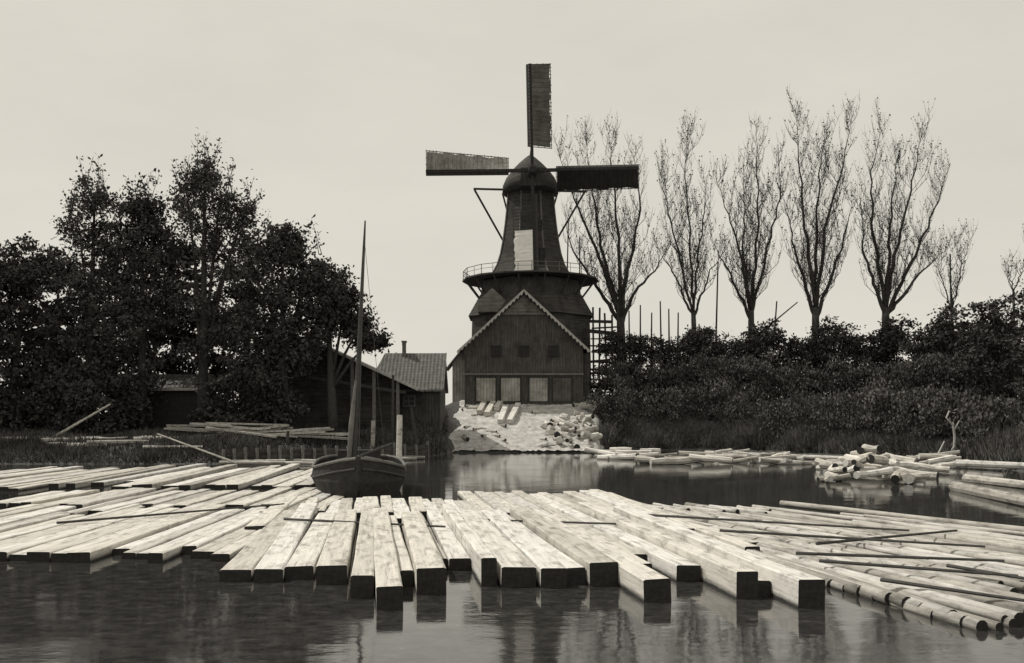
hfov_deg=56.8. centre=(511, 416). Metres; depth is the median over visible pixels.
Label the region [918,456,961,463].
cut log
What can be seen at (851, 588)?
floating log
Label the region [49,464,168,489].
squared beam
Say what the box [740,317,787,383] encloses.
bush
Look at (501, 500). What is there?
squared beam
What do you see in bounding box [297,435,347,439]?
plank
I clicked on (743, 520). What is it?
binding pole
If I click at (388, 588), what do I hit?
squared beam
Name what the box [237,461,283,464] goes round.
cut log
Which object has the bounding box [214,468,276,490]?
squared beam
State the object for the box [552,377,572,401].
door
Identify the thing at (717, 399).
bush
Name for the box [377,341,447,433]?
workshop
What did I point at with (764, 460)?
cut log
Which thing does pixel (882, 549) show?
floating log
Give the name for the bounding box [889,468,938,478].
cut log
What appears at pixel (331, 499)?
squared beam
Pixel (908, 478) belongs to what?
cut log
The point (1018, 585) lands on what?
floating log
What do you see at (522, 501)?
squared beam
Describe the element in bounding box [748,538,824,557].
floating log
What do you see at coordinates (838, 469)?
cut log
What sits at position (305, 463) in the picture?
cut log
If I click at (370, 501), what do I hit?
squared beam
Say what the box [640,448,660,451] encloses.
cut log
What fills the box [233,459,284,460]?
cut log
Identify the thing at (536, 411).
offcut
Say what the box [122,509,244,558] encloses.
squared beam
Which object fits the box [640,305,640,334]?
upright pole
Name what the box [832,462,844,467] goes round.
cut log
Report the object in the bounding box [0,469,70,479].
squared beam
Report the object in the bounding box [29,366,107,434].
bush
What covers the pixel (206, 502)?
squared beam
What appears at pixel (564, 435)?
cut log
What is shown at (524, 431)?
slope
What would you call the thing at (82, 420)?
leaning stake
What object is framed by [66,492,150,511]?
squared beam
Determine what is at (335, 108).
sky
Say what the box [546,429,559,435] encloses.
cut log
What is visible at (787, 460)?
cut log
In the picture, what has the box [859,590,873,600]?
floating log
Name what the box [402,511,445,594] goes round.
squared beam
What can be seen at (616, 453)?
cut log
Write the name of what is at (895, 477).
cut log
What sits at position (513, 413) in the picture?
slope beam
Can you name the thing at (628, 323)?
upright pole
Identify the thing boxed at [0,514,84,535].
squared beam
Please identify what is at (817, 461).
cut log
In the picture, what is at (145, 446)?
cut log
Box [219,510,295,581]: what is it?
squared beam
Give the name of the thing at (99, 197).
leafy tree
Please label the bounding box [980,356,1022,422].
bush
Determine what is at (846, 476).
cut log
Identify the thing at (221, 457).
leaning stake
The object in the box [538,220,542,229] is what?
window
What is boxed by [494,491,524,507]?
squared beam
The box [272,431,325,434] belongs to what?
plank
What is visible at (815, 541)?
floating log
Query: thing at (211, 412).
bush
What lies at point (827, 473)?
cut log
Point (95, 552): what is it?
squared beam
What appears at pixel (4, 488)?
squared beam
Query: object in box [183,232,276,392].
leafy tree
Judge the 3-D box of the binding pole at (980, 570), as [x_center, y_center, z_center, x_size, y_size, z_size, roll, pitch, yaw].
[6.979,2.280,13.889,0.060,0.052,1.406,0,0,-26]
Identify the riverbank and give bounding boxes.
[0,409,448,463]
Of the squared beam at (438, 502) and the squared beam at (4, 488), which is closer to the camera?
the squared beam at (438, 502)
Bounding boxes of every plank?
[164,428,232,432]
[166,424,221,426]
[170,428,222,430]
[175,426,225,431]
[190,423,230,424]
[205,422,287,425]
[205,427,276,437]
[207,423,266,430]
[219,427,270,432]
[225,427,257,429]
[231,427,292,428]
[237,430,297,437]
[251,429,307,432]
[258,424,288,427]
[266,427,329,432]
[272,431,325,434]
[290,428,333,432]
[290,433,347,434]
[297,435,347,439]
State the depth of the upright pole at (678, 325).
81.95 m
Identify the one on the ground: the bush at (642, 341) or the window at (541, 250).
the bush at (642, 341)
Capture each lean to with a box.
[447,349,464,402]
[583,351,590,400]
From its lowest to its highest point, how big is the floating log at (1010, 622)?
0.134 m
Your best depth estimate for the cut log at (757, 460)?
50.62 m
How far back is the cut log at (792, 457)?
51.73 m
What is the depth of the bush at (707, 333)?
79.71 m
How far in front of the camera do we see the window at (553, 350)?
75.95 m
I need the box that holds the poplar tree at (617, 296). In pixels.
[552,113,674,374]
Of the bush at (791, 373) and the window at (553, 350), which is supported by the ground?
the bush at (791, 373)
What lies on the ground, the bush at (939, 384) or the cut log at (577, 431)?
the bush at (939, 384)
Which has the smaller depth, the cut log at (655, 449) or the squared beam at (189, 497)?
the squared beam at (189, 497)
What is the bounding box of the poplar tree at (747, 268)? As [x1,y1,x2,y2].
[706,111,792,332]
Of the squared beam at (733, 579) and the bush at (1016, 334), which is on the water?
the squared beam at (733, 579)
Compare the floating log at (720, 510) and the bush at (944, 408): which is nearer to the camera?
the floating log at (720, 510)
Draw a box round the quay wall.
[221,441,428,460]
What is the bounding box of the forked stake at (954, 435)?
[938,411,959,452]
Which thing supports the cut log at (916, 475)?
on the water
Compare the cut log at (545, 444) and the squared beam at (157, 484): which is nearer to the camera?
the squared beam at (157, 484)
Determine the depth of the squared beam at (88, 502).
27.23 m
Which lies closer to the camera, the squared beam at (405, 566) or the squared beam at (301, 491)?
the squared beam at (405, 566)
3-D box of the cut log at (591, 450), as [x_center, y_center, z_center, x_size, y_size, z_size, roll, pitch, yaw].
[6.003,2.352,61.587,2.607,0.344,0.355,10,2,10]
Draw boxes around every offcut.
[461,406,477,408]
[461,436,469,440]
[473,427,485,430]
[532,410,547,413]
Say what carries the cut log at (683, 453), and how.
on the water
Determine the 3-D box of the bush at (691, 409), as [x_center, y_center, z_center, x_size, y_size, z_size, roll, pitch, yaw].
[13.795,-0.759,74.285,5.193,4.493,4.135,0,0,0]
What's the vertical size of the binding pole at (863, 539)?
0.052 m
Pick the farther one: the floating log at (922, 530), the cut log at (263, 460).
the cut log at (263, 460)
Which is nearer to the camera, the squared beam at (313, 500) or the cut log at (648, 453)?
the squared beam at (313, 500)
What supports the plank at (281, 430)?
on the plank
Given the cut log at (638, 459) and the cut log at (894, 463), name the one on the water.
the cut log at (638, 459)
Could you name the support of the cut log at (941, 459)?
on the cut log at (955, 458)
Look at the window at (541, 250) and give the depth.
81.10 m
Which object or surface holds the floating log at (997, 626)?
on the water
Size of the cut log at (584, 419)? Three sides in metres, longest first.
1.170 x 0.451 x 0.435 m
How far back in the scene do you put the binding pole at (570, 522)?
19.90 m
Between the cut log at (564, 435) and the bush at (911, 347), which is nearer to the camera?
the cut log at (564, 435)
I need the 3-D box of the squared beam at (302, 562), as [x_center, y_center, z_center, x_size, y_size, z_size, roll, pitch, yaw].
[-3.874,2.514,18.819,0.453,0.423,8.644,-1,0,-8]
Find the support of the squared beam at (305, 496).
on the water
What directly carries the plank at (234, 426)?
on the plank at (252, 430)
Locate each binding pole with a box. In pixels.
[56,503,284,523]
[283,518,445,527]
[463,518,615,524]
[649,514,909,530]
[719,529,984,547]
[796,552,1003,561]
[815,529,957,544]
[819,559,1017,575]
[880,578,1023,601]
[946,564,1023,579]
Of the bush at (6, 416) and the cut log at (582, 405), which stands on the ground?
the bush at (6, 416)
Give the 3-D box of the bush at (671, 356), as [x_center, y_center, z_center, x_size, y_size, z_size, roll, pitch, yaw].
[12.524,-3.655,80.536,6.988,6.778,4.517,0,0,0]
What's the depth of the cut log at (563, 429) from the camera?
68.92 m
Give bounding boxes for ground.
[0,402,1023,471]
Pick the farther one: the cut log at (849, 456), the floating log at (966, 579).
the cut log at (849, 456)
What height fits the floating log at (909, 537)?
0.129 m
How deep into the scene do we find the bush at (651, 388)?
77.64 m
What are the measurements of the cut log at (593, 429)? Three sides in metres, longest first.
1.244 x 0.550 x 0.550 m
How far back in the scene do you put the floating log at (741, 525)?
20.50 m
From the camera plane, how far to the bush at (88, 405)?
56.94 m
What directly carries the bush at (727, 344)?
on the ground
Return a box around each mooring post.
[286,431,289,444]
[371,421,374,446]
[391,375,393,442]
[396,415,401,458]
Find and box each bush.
[0,380,33,430]
[2,368,44,430]
[14,376,67,431]
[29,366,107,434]
[58,374,128,435]
[93,375,157,431]
[187,382,247,428]
[203,388,278,430]
[241,366,310,426]
[583,370,638,433]
[584,358,643,417]
[590,328,645,397]
[605,329,667,408]
[609,362,672,415]
[611,385,664,429]
[633,360,688,418]
[634,385,699,428]
[639,335,692,408]
[650,359,715,417]
[660,378,718,428]
[664,345,742,411]
[667,329,712,391]
[681,325,733,401]
[688,385,740,423]
[701,332,751,399]
[704,375,765,425]
[709,354,773,416]
[716,388,770,432]
[721,348,782,408]
[725,331,775,400]
[738,394,805,430]
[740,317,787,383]
[747,368,811,407]
[760,386,838,437]
[763,336,827,403]
[770,358,825,404]
[781,331,841,399]
[783,391,854,435]
[784,365,844,408]
[803,315,865,393]
[810,360,869,408]
[810,388,862,438]
[825,332,887,392]
[829,382,902,432]
[835,356,898,411]
[846,333,905,389]
[848,377,909,434]
[858,364,914,411]
[868,313,924,389]
[880,351,958,409]
[880,385,940,437]
[895,328,955,389]
[905,382,977,436]
[908,359,982,402]
[910,325,972,360]
[912,387,979,443]
[918,350,986,418]
[920,300,978,382]
[947,392,1021,448]
[952,329,984,375]
[956,368,1008,403]
[956,390,1023,445]
[967,318,1021,387]
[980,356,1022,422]
[988,310,1022,397]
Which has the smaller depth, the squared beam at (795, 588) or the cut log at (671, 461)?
the squared beam at (795, 588)
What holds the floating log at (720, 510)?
on the water
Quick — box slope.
[449,400,603,452]
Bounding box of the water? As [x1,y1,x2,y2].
[0,450,1023,662]
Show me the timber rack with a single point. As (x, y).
(599, 332)
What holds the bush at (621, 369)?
on the ground
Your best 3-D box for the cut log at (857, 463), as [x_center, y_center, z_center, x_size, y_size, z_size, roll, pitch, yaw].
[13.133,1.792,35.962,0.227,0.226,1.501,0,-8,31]
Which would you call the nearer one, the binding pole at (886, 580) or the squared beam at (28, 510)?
the binding pole at (886, 580)
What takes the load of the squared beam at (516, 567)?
on the water
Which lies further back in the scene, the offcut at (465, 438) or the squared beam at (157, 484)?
the offcut at (465, 438)
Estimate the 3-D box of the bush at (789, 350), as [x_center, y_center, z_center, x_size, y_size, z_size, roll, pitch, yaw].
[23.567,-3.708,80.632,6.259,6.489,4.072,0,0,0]
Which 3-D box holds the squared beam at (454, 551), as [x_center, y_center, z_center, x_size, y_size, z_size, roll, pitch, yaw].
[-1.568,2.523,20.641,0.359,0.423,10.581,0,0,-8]
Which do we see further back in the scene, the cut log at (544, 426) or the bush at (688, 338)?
the bush at (688, 338)
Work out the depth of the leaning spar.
80.95 m
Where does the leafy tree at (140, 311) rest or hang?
on the ground
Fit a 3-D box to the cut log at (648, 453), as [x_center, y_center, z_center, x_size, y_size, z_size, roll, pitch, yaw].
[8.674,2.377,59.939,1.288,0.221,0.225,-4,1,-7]
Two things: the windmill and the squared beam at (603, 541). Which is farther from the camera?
the windmill
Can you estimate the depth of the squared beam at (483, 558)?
15.43 m
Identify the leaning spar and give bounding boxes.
[760,302,797,333]
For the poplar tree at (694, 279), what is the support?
on the ground
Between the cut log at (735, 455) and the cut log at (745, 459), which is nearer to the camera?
the cut log at (745, 459)
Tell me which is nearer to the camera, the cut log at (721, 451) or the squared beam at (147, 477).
the squared beam at (147, 477)
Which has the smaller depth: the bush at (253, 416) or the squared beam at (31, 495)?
the squared beam at (31, 495)
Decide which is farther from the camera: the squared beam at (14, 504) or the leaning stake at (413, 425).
the leaning stake at (413, 425)
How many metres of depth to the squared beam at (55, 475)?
38.19 m
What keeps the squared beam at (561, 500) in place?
on the water
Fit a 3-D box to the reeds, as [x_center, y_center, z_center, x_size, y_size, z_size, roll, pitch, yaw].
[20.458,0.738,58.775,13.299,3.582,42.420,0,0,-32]
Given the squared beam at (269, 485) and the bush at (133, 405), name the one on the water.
the squared beam at (269, 485)
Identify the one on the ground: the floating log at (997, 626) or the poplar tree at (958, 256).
the poplar tree at (958, 256)
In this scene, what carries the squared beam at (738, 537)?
on the water
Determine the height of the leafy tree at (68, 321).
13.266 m
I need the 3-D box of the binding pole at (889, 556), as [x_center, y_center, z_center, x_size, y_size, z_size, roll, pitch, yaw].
[6.267,2.280,15.417,3.162,0.052,0.060,0,0,15]
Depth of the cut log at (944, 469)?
41.69 m
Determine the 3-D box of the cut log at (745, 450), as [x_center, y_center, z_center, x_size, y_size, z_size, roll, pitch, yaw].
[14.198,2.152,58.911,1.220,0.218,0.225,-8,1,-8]
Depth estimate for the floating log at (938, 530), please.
20.10 m
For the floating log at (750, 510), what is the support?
on the water
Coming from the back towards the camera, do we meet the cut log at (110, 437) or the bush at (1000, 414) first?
the cut log at (110, 437)
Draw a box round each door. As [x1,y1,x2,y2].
[475,377,496,401]
[500,377,520,401]
[528,377,548,401]
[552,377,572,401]
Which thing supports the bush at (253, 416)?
on the ground
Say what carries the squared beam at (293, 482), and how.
on the water
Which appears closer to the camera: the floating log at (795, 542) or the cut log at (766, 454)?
the floating log at (795, 542)
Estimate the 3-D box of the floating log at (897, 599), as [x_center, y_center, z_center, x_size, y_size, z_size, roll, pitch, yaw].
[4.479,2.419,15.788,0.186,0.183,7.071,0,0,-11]
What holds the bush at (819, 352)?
on the ground
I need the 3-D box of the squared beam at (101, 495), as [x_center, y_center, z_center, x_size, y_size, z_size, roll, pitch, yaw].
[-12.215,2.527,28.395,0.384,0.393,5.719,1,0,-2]
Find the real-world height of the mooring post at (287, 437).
2.190 m
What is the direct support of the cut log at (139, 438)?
on the ground
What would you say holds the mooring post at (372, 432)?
in the water
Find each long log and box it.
[704,451,917,462]
[936,462,1005,469]
[949,481,1023,506]
[954,459,1023,468]
[962,474,1023,488]
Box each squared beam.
[0,466,57,474]
[0,466,82,475]
[0,467,117,482]
[0,467,144,490]
[0,468,118,486]
[0,469,25,472]
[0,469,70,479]
[0,469,84,481]
[0,489,122,513]
[0,491,64,501]
[0,492,64,507]
[0,504,41,512]
[0,504,59,516]
[0,504,140,540]
[0,504,175,560]
[0,505,144,541]
[0,506,57,518]
[0,506,75,525]
[0,508,144,546]
[0,512,67,526]
[0,513,69,532]
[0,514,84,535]
[8,469,132,490]
[8,490,85,507]
[9,508,179,560]
[21,490,99,505]
[26,515,169,561]
[41,491,105,504]
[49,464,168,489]
[51,515,181,561]
[57,488,140,505]
[64,487,178,515]
[66,465,175,488]
[66,488,155,508]
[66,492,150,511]
[66,504,225,562]
[88,491,184,514]
[91,463,205,486]
[111,467,211,488]
[112,509,234,554]
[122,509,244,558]
[124,468,193,483]
[136,507,266,558]
[138,464,237,489]
[140,490,195,504]
[142,489,209,507]
[148,508,266,562]
[150,490,218,506]
[161,468,250,489]
[169,490,252,514]
[170,490,258,514]
[173,490,236,508]
[178,466,269,490]
[182,512,261,553]
[190,527,256,558]
[205,465,280,487]
[210,529,261,560]
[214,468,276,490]
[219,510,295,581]
[223,492,262,503]
[226,487,291,508]
[227,463,299,490]
[244,490,295,510]
[244,496,296,529]
[251,470,303,488]
[253,503,316,582]
[260,489,321,511]
[261,468,312,488]
[261,487,316,507]
[272,472,311,488]
[285,512,336,579]
[286,500,305,509]
[294,477,315,489]
[305,493,330,502]
[306,498,318,503]
[314,495,343,516]
[316,502,328,512]
[316,509,356,584]
[326,500,340,512]
[338,498,352,509]
[350,506,374,597]
[354,498,362,518]
[362,496,379,507]
[373,507,402,609]
[380,495,392,514]
[389,515,412,586]
[391,498,409,522]
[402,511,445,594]
[409,497,426,518]
[421,513,447,569]
[423,502,470,570]
[431,498,445,513]
[442,504,496,585]
[444,499,460,509]
[454,500,476,509]
[457,491,492,512]
[457,510,536,587]
[474,491,509,515]
[482,510,566,587]
[485,492,517,507]
[493,509,585,584]
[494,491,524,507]
[505,493,551,514]
[510,507,618,585]
[511,490,560,513]
[528,507,670,601]
[529,493,559,504]
[538,492,577,510]
[549,504,700,581]
[550,514,651,568]
[553,493,579,504]
[553,513,646,560]
[563,491,612,510]
[578,502,757,598]
[579,490,694,530]
[589,489,759,550]
[608,492,758,544]
[613,506,824,607]
[758,576,770,595]
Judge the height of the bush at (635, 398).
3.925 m
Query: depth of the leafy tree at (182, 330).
65.06 m
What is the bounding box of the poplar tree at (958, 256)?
[924,218,977,354]
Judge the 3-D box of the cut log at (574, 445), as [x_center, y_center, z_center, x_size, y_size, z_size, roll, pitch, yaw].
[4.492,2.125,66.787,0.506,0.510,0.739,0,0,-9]
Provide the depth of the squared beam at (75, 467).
41.52 m
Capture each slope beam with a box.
[477,401,486,413]
[484,401,495,415]
[494,401,502,409]
[497,404,508,423]
[507,403,520,423]
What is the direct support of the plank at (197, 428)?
on the plank at (242, 432)
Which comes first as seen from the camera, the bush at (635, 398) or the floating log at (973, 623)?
the floating log at (973, 623)
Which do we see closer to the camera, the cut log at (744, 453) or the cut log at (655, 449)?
the cut log at (744, 453)
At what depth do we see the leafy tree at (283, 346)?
58.27 m
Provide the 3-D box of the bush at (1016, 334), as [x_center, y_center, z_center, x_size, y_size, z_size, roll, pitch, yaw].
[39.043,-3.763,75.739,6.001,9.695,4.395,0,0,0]
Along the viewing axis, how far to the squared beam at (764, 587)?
13.22 m
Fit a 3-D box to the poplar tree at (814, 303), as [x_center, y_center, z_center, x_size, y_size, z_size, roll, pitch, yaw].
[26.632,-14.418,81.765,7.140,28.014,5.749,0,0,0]
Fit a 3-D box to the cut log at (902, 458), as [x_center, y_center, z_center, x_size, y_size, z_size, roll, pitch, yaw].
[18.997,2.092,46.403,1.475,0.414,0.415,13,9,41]
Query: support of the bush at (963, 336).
on the ground
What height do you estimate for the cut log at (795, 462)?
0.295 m
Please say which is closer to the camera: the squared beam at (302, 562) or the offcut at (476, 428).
the squared beam at (302, 562)
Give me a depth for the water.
12.16 m
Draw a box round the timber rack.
[583,303,620,390]
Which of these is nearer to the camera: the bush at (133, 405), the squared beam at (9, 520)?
the squared beam at (9, 520)
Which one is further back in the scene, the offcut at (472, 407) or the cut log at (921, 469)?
the offcut at (472, 407)
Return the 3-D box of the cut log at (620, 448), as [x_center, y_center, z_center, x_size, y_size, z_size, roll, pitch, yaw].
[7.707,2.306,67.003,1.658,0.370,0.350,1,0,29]
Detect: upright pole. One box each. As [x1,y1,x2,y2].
[567,222,568,268]
[628,311,629,352]
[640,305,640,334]
[660,301,661,339]
[668,309,669,347]
[677,312,678,338]
[715,261,718,339]
[949,254,951,319]
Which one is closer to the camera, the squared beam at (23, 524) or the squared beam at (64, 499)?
the squared beam at (23, 524)
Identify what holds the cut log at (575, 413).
on the slope
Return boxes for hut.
[117,374,215,430]
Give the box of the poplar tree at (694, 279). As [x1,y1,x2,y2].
[651,106,730,329]
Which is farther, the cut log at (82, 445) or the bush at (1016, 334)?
the bush at (1016, 334)
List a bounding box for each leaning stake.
[56,404,109,435]
[157,433,237,463]
[410,407,417,443]
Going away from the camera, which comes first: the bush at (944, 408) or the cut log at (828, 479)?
the cut log at (828, 479)
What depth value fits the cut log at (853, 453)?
47.71 m
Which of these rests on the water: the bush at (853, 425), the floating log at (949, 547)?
the floating log at (949, 547)
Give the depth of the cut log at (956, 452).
49.35 m
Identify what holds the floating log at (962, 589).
on the water
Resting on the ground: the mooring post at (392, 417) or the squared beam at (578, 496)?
the mooring post at (392, 417)
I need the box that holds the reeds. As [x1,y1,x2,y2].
[597,412,1023,469]
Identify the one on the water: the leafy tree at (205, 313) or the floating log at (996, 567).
the floating log at (996, 567)
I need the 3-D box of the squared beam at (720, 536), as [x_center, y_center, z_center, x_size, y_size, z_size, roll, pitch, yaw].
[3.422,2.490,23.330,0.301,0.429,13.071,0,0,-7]
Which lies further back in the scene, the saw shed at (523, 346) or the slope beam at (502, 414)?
the saw shed at (523, 346)
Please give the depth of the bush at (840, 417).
62.95 m
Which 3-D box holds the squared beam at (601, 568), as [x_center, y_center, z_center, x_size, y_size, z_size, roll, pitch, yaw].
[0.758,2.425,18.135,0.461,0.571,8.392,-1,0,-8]
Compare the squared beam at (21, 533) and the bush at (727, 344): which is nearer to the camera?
the squared beam at (21, 533)
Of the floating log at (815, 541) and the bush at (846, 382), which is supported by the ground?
the bush at (846, 382)
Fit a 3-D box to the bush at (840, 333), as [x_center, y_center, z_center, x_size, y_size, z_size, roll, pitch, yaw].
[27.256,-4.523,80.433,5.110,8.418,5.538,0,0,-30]
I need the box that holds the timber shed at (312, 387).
[197,344,423,430]
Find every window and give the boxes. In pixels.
[403,395,414,406]
[491,345,501,355]
[518,345,528,355]
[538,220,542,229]
[538,247,545,259]
[548,345,558,355]
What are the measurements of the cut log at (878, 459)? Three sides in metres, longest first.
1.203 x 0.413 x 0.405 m
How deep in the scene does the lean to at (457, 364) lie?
77.50 m
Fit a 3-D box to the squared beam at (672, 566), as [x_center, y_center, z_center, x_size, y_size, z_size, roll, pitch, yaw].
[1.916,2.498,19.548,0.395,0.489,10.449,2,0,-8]
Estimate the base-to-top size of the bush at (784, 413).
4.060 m
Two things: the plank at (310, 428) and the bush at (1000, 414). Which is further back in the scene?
the plank at (310, 428)
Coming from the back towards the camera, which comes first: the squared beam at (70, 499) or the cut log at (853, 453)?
the cut log at (853, 453)
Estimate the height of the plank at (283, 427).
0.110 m
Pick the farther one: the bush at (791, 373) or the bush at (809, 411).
the bush at (791, 373)
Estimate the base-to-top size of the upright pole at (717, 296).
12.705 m
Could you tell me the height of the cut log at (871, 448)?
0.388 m
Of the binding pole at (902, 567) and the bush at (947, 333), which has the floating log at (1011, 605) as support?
the binding pole at (902, 567)
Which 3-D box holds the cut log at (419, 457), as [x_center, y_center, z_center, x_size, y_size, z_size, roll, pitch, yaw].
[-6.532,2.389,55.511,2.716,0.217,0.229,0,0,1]
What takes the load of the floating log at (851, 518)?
on the water
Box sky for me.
[0,0,1023,413]
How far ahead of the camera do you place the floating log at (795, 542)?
18.25 m
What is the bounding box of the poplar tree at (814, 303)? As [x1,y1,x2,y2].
[778,87,859,338]
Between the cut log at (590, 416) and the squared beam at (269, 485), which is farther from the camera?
the cut log at (590, 416)
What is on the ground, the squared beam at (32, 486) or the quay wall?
the quay wall
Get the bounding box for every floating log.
[633,501,718,517]
[653,503,689,510]
[663,508,971,564]
[666,510,708,522]
[673,504,725,511]
[675,513,1022,581]
[678,505,1023,556]
[684,502,1023,554]
[690,509,755,519]
[693,515,760,529]
[696,505,739,513]
[698,521,1018,592]
[699,514,1023,573]
[707,524,1006,585]
[709,505,767,513]
[713,538,956,613]
[714,524,1003,584]
[715,515,1023,568]
[718,540,891,604]
[726,512,1023,558]
[727,534,1023,613]
[730,532,1023,598]
[736,505,771,510]
[741,513,981,548]
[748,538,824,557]
[750,549,860,595]
[752,505,1023,540]
[752,553,966,626]
[754,549,909,607]
[757,545,1023,625]
[760,550,1007,623]
[762,520,1023,565]
[765,557,832,586]
[768,511,1023,549]
[772,510,1023,543]
[779,500,1023,531]
[789,547,1023,602]
[826,570,1017,626]
[830,581,844,591]
[840,512,1023,536]
[852,520,1023,541]
[855,516,1021,536]
[858,541,1023,569]
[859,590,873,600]
[863,514,1023,535]
[889,602,932,617]
[893,558,1023,590]
[905,599,922,606]
[916,559,1023,581]
[922,580,1023,603]
[937,604,1003,631]
[962,614,987,630]
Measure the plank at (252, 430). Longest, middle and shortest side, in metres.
3.413 x 0.280 x 0.110 m
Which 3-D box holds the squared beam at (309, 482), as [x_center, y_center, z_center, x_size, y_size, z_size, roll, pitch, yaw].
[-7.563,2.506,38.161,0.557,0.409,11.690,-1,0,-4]
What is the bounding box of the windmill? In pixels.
[426,63,638,394]
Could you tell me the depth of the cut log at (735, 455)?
51.89 m
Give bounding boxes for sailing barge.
[310,221,406,499]
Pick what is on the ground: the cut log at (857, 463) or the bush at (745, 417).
the bush at (745, 417)
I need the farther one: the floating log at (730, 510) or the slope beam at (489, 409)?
the slope beam at (489, 409)
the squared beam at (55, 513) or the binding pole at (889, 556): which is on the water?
the squared beam at (55, 513)
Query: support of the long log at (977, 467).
on the water
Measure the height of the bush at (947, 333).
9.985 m
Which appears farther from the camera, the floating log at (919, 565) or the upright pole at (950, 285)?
the upright pole at (950, 285)
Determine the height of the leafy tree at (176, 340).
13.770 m
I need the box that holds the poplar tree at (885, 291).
[850,97,956,407]
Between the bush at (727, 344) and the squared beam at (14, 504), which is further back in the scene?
the bush at (727, 344)
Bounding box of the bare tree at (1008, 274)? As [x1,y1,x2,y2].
[1000,224,1023,325]
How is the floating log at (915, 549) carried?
on the water
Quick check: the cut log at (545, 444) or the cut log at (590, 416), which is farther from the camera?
the cut log at (590, 416)
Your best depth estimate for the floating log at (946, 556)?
15.56 m
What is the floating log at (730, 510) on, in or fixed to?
on the water
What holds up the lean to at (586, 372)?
on the ground
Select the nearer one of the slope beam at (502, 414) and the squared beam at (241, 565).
the squared beam at (241, 565)
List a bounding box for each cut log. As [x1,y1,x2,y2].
[41,437,101,442]
[67,443,106,447]
[86,440,148,444]
[92,437,122,439]
[133,437,170,439]
[143,445,201,448]
[219,461,302,463]
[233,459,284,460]
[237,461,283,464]
[251,461,312,464]
[285,459,315,461]
[402,457,416,459]
[403,456,423,458]
[536,442,548,447]
[540,423,546,428]
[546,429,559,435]
[552,416,564,422]
[553,432,560,437]
[555,437,562,444]
[559,413,570,419]
[560,426,567,431]
[561,432,572,440]
[563,421,579,428]
[568,426,576,432]
[572,443,579,448]
[573,411,584,415]
[574,430,582,433]
[578,414,594,419]
[579,402,592,409]
[581,431,591,440]
[582,417,593,422]
[582,425,598,432]
[584,447,597,453]
[590,432,599,438]
[597,450,613,454]
[597,453,636,459]
[609,447,632,449]
[614,452,653,457]
[615,450,651,453]
[633,456,654,462]
[639,452,658,454]
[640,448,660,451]
[640,453,677,456]
[650,457,691,464]
[678,451,713,455]
[689,454,730,462]
[706,454,748,457]
[713,448,732,453]
[716,456,757,462]
[733,449,749,451]
[733,451,760,456]
[749,454,795,462]
[756,458,782,463]
[758,452,775,456]
[759,458,811,463]
[768,460,801,464]
[783,458,792,462]
[814,458,830,464]
[817,473,850,481]
[819,461,831,468]
[824,471,841,480]
[824,476,832,481]
[828,466,846,472]
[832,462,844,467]
[836,452,871,461]
[836,466,898,475]
[843,454,887,468]
[843,459,862,466]
[847,465,860,472]
[850,450,875,454]
[851,459,863,468]
[853,467,893,478]
[857,447,864,453]
[858,453,874,463]
[862,444,881,452]
[866,454,888,464]
[882,473,929,479]
[887,460,900,465]
[888,453,916,461]
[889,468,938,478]
[890,471,899,482]
[898,461,918,469]
[902,473,915,483]
[908,450,959,460]
[912,462,949,472]
[918,453,956,458]
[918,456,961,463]
[918,464,938,471]
[927,455,953,464]
[939,462,954,466]
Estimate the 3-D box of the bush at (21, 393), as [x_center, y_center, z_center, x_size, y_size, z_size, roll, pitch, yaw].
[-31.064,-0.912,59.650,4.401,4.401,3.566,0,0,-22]
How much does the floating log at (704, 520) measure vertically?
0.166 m
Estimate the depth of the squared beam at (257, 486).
36.04 m
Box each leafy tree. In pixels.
[0,231,103,429]
[4,244,84,387]
[14,153,146,397]
[49,168,198,429]
[61,238,181,427]
[119,238,225,373]
[154,127,270,427]
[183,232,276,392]
[195,209,355,432]
[281,262,402,432]
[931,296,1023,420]
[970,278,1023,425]
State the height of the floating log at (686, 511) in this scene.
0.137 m
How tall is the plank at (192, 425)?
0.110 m
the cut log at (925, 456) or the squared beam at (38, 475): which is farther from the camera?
the cut log at (925, 456)
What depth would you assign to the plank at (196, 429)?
54.90 m
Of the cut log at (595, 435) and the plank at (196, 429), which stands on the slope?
the cut log at (595, 435)
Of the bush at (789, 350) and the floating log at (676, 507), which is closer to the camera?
the floating log at (676, 507)
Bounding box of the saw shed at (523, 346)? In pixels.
[457,289,589,404]
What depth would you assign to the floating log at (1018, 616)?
12.61 m
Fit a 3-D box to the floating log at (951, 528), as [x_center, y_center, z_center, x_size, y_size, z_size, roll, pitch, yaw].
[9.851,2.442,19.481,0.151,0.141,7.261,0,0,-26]
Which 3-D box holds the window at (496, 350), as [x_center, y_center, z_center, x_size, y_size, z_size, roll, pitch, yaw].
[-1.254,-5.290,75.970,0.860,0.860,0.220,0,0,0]
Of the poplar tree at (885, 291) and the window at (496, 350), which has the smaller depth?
the window at (496, 350)
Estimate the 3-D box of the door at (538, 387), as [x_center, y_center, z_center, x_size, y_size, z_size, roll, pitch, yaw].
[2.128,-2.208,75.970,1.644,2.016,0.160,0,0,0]
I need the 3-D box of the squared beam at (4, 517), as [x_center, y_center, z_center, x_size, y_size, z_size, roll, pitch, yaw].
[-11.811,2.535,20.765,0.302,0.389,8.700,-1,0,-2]
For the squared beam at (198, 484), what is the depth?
34.12 m
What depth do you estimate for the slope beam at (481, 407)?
74.21 m
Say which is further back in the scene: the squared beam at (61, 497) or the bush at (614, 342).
the bush at (614, 342)
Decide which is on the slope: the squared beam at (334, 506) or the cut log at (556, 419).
the cut log at (556, 419)
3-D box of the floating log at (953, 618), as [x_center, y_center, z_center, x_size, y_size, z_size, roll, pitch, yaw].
[4.061,2.451,17.393,0.183,0.168,12.498,0,0,-12]
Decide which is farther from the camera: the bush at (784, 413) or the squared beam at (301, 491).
the bush at (784, 413)

